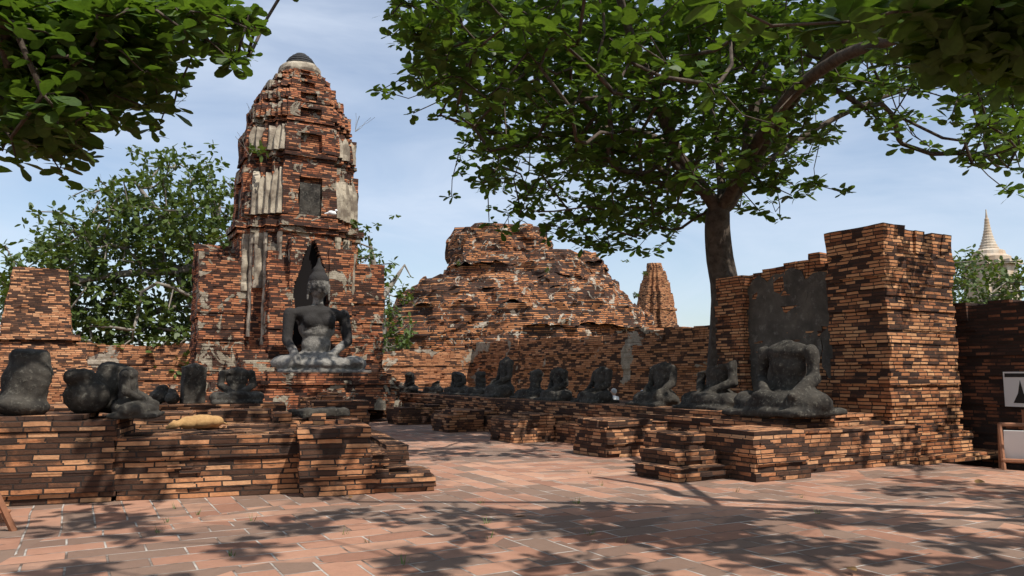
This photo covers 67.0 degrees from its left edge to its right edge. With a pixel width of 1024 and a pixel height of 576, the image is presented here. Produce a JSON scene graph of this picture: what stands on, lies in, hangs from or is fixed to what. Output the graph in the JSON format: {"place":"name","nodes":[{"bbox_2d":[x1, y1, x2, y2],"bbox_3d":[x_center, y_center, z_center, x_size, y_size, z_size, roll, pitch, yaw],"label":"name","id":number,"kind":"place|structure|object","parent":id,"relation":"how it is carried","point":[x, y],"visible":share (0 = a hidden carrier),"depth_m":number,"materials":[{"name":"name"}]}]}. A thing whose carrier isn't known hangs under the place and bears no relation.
{"place":"outdoors","nodes":[
{"label":"outdoors","id":0,"kind":"place"},
{"bbox_2d":[286,53,314,63],"bbox_3d":[-8.422,-9.054,30.828,1.160,0.540,1.142,4,-7,-29],"label":"tower cap","id":1,"kind":"object","parent":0,"point":[300,57],"visible":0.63,"depth_m":30.39,"materials":[{"name":"grey stone"}]},
{"bbox_2d":[288,245,325,351],"bbox_3d":[-7.452,0.561,27.994,1.500,4.200,0.600,4,-7,-29],"label":"doorway","id":2,"kind":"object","parent":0,"point":[309,262],"visible":0.21,"depth_m":27.71,"materials":[{"name":"black"}]},
{"bbox_2d":[357,214,417,352],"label":"fig tree","id":3,"kind":"object","parent":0,"point":[405,342],"depth_m":49.38,"materials":[{"name":"green plant"}]},
{"bbox_2d":[0,0,1023,383],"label":"almond tree","id":4,"kind":"object","parent":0,"point":[938,42],"depth_m":14.71,"materials":[{"name":"green plant"}]},
{"bbox_2d":[0,419,1023,575],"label":"paved floor","id":5,"kind":"structure","parent":0,"point":[944,519],"depth_m":7.93,"materials":[{"name":"brown brick"}]},
{"bbox_2d":[0,493,16,530],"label":"wooden post","id":6,"kind":"object","parent":5,"relation":"on","point":[5,516],"visible":0.87,"depth_m":7.67,"materials":[{"name":"brown wood"}]},
{"bbox_2d":[0,266,97,403],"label":"brick wall","id":7,"kind":"structure","parent":5,"relation":"on","point":[37,310],"depth_m":28.07,"materials":[{"name":"brick"}]},
{"bbox_2d":[0,392,436,506],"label":"terrace","id":8,"kind":"structure","parent":5,"relation":"on","point":[57,454],"depth_m":9.88,"materials":[{"name":"brick"}]},
{"bbox_2d":[0,348,52,415],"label":"statue fragment","id":9,"kind":"object","parent":8,"relation":"on","point":[26,379],"visible":0.9,"depth_m":9.68,"materials":[{"name":"stone"}]},
{"bbox_2d":[62,368,110,413],"bbox_3d":[-5.543,1.348,10.091,0.564,0.596,0.514,4,-7,-29],"label":"statue fragment","id":10,"kind":"object","parent":8,"relation":"on","point":[86,391],"visible":1,"depth_m":9.92,"materials":[{"name":"stone"}]},
{"bbox_2d":[95,361,126,412],"bbox_3d":[-5.535,1.362,10.579,0.570,0.714,0.457,4,-7,-29],"label":"statue fragment","id":11,"kind":"object","parent":8,"relation":"on","point":[108,372],"visible":0.25,"depth_m":10.48,"materials":[{"name":"stone"}]},
{"bbox_2d":[106,366,164,419],"bbox_3d":[-4.977,1.380,10.264,0.622,0.679,0.976,2,-7,-18],"label":"statue fragment","id":12,"kind":"object","parent":8,"relation":"on","point":[132,401],"visible":1,"depth_m":9.98,"materials":[{"name":"stone"}]},
{"bbox_2d":[149,384,168,403],"bbox_3d":[-8.566,2.591,18.804,0.483,0.488,0.376,4,-7,-29],"label":"statue fragment","id":13,"kind":"object","parent":8,"relation":"on","point":[159,392],"visible":0.66,"depth_m":18.68,"materials":[{"name":"stone"}]},
{"bbox_2d":[164,388,179,403],"bbox_3d":[-8.215,2.624,18.701,0.344,0.384,0.360,4,-7,-29],"label":"statue fragment","id":14,"kind":"object","parent":8,"relation":"on","point":[172,396],"visible":0.98,"depth_m":18.60,"materials":[{"name":"stone"}]},
{"bbox_2d":[179,363,206,403],"bbox_3d":[-7.810,2.343,18.970,0.292,1.000,0.588,-6,-9,42],"label":"statue fragment","id":15,"kind":"object","parent":8,"relation":"on","point":[193,382],"visible":0.98,"depth_m":18.85,"materials":[{"name":"stone"}]},
{"bbox_2d":[165,414,228,428],"bbox_3d":[-4.720,1.990,11.536,0.438,0.207,1.087,-5,-8,40],"label":"sleeping dog","id":16,"kind":"object","parent":8,"relation":"on","point":[198,421],"visible":1,"depth_m":11.37},
{"bbox_2d":[209,367,263,403],"bbox_3d":[-6.834,2.426,19.249,1.302,0.930,0.835,3,-7,-23],"label":"statue fragment","id":17,"kind":"object","parent":8,"relation":"on","point":[236,389],"visible":0.93,"depth_m":19.18,"materials":[{"name":"stone"}]},
{"bbox_2d":[288,407,349,418],"bbox_3d":[-3.277,2.117,13.175,0.529,0.168,0.932,-6,-9,42],"label":"statue fragment","id":18,"kind":"object","parent":8,"relation":"on","point":[304,413],"visible":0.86,"depth_m":12.98,"materials":[{"name":"stone"}]},
{"bbox_2d":[189,68,400,410],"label":"brick tower","id":19,"kind":"structure","parent":5,"relation":"on","point":[305,107],"depth_m":27.96,"materials":[{"name":"red brick"}]},
{"bbox_2d":[237,60,357,344],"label":"plaster remnants","id":20,"kind":"object","parent":19,"relation":"attached to","point":[266,195],"visible":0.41,"depth_m":28.17,"materials":[{"name":"grey paint"}]},
{"bbox_2d":[235,102,374,155],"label":"dry shrubs on prang","id":21,"kind":"object","parent":19,"relation":"attached to","point":[254,122],"visible":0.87,"depth_m":29.07,"materials":[{"name":"beige"}]},
{"bbox_2d":[270,258,370,372],"bbox_3d":[-6.482,0.897,26.207,3.242,3.981,2.105,4,-7,-29],"label":"seated buddha","id":22,"kind":"object","parent":19,"relation":"on","point":[317,319],"visible":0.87,"depth_m":26.01,"materials":[{"name":"stone"}]},
{"bbox_2d":[324,209,337,214],"bbox_3d":[-6.629,-2.778,28.357,0.495,0.234,0.173,1,-6,-9],"label":"bird","id":23,"kind":"object","parent":19,"relation":"attached to","point":[332,212],"visible":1,"depth_m":28.30,"materials":[{"name":"white"}]},
{"bbox_2d":[155,455,819,563],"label":"fallen leaves","id":24,"kind":"object","parent":5,"relation":"on","point":[578,501],"visible":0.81,"depth_m":8.12,"materials":[{"name":"brown plant"}]},
{"bbox_2d":[368,390,921,482],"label":"brick platform","id":25,"kind":"structure","parent":5,"relation":"on","point":[674,445],"depth_m":13.40,"materials":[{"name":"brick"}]},
{"bbox_2d":[399,372,419,392],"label":"buddha statue","id":26,"kind":"object","parent":25,"relation":"on","point":[409,386],"visible":0.92,"depth_m":29.53,"materials":[{"name":"stone"}]},
{"bbox_2d":[419,380,443,393],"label":"broken statue","id":27,"kind":"object","parent":25,"relation":"on","point":[435,388],"visible":0.87,"depth_m":27.99,"materials":[{"name":"stone"}]},
{"bbox_2d":[439,371,467,394],"bbox_3d":[-1.901,3.287,26.651,0.828,0.836,1.340,4,-7,-29],"label":"buddha statue","id":28,"kind":"object","parent":25,"relation":"on","point":[457,386],"visible":0.77,"depth_m":26.41,"materials":[{"name":"stone"}]},
{"bbox_2d":[460,371,485,395],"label":"broken buddha statue","id":29,"kind":"object","parent":25,"relation":"on","point":[480,384],"visible":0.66,"depth_m":24.98,"materials":[{"name":"stone"}]},
{"bbox_2d":[479,356,514,397],"bbox_3d":[-0.405,2.739,23.633,0.990,1.299,1.369,4,-7,-29],"label":"buddha statue","id":30,"kind":"object","parent":25,"relation":"on","point":[500,385],"visible":0.87,"depth_m":23.34,"materials":[{"name":"stone"}]},
{"bbox_2d":[509,368,542,399],"bbox_3d":[0.552,2.760,22.197,0.808,0.902,1.201,5,-8,-36],"label":"broken buddha statue","id":31,"kind":"object","parent":25,"relation":"on","point":[533,390],"visible":0.81,"depth_m":22.11,"materials":[{"name":"stone"}]},
{"bbox_2d":[533,367,576,400],"bbox_3d":[1.163,2.567,20.610,0.874,0.931,1.278,4,-7,-29],"label":"headless buddha statue","id":32,"kind":"object","parent":25,"relation":"on","point":[556,389],"visible":0.88,"depth_m":20.32,"materials":[{"name":"stone"}]},
{"bbox_2d":[570,366,619,403],"bbox_3d":[2.054,2.407,19.175,0.887,0.928,1.252,4,-7,-29],"label":"headless buddha statue","id":33,"kind":"object","parent":25,"relation":"on","point":[600,383],"visible":0.91,"depth_m":18.90,"materials":[{"name":"stone"}]},
{"bbox_2d":[625,362,680,406],"bbox_3d":[3.240,2.172,17.440,0.971,1.022,1.363,4,-7,-29],"label":"headless buddha statue","id":34,"kind":"object","parent":25,"relation":"on","point":[657,391],"visible":0.85,"depth_m":17.19,"materials":[{"name":"stone"}]},
{"bbox_2d":[672,360,737,410],"bbox_3d":[4.058,1.983,15.731,1.076,1.012,1.628,4,-7,-29],"label":"broken buddha statue","id":35,"kind":"object","parent":25,"relation":"on","point":[715,393],"visible":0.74,"depth_m":15.41,"materials":[{"name":"stone"}]},
{"bbox_2d":[722,340,846,417],"bbox_3d":[4.746,1.602,13.694,1.267,1.377,2.042,4,-7,-29],"label":"headless buddha statue","id":36,"kind":"object","parent":25,"relation":"on","point":[789,390],"visible":1,"depth_m":13.43,"materials":[{"name":"stone"}]},
{"bbox_2d":[349,479,983,570],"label":"fallen leaves","id":37,"kind":"object","parent":5,"relation":"on","point":[854,568],"visible":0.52,"depth_m":8.47,"materials":[{"name":"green plant"}]},
{"bbox_2d":[715,222,997,464],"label":"ruined wall","id":38,"kind":"structure","parent":5,"relation":"on","point":[896,328],"depth_m":14.42,"materials":[{"name":"orange brick"}]},
{"bbox_2d":[737,267,851,390],"bbox_3d":[5.823,1.004,16.078,0.082,2.884,2.988,4,-7,-29],"label":"plaster patch","id":39,"kind":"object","parent":38,"relation":"attached to","point":[780,310],"depth_m":16.12,"materials":[{"name":"grey paint"}]},
{"bbox_2d":[997,422,1023,469],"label":"easel sign","id":40,"kind":"object","parent":5,"relation":"on","point":[1011,448],"visible":0.97,"depth_m":12.69,"materials":[{"name":"brown wood"}]},
{"bbox_2d":[0,0,1023,345],"label":"sky","id":41,"kind":"structure","parent":0,"point":[404,168],"materials":[{"name":"blue"}]},
{"bbox_2d":[951,244,1023,303],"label":"tree","id":42,"kind":"object","parent":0,"point":[1004,278],"depth_m":43.35,"materials":[{"name":"green plant"}]},
{"label":"ground surface","id":43,"kind":"structure","parent":0,"visible":0},
{"bbox_2d":[0,140,233,377],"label":"fig tree","id":44,"kind":"object","parent":43,"relation":"on","point":[86,252],"depth_m":39.71,"materials":[{"name":"green plant"}]},
{"bbox_2d":[75,325,709,402],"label":"enclosure walls","id":45,"kind":"structure","parent":43,"relation":"on","point":[629,359],"depth_m":37.51,"materials":[{"name":"red brick"}]},
{"bbox_2d":[385,225,662,351],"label":"ruined brick mound","id":46,"kind":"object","parent":43,"relation":"on","point":[492,286],"visible":0.5,"depth_m":65.30,"materials":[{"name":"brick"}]},
{"bbox_2d":[206,140,649,297],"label":"plants","id":47,"kind":"object","parent":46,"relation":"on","point":[258,152],"visible":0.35,"depth_m":27.97,"materials":[{"name":"green plant"}]},
{"bbox_2d":[611,388,618,399],"bbox_3d":[3.288,4.134,25.099,0.293,1.755,0.607,-6,-8,41],"label":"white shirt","id":48,"kind":"object","parent":43,"relation":"on","point":[613,391],"visible":0.2,"depth_m":25.10,"materials":[{"name":"grey fabric"}]},
{"bbox_2d":[638,262,678,326],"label":"prang","id":49,"kind":"structure","parent":43,"relation":"on","point":[656,298],"depth_m":92.25,"materials":[{"name":"orange brick"}]},
{"bbox_2d":[950,299,1023,470],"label":"shaded wall","id":50,"kind":"structure","parent":43,"relation":"on","point":[990,335],"depth_m":14.95,"materials":[{"name":"brick"}]},
{"bbox_2d":[960,209,1022,302],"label":"white chedi","id":51,"kind":"structure","parent":43,"relation":"on","point":[988,246],"depth_m":52.32,"materials":[{"name":"paint"}]},
{"bbox_2d":[1003,372,1023,430],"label":"info board","id":52,"kind":"object","parent":43,"relation":"on","point":[1013,382],"visible":1,"depth_m":14.47,"materials":[{"name":"white"}]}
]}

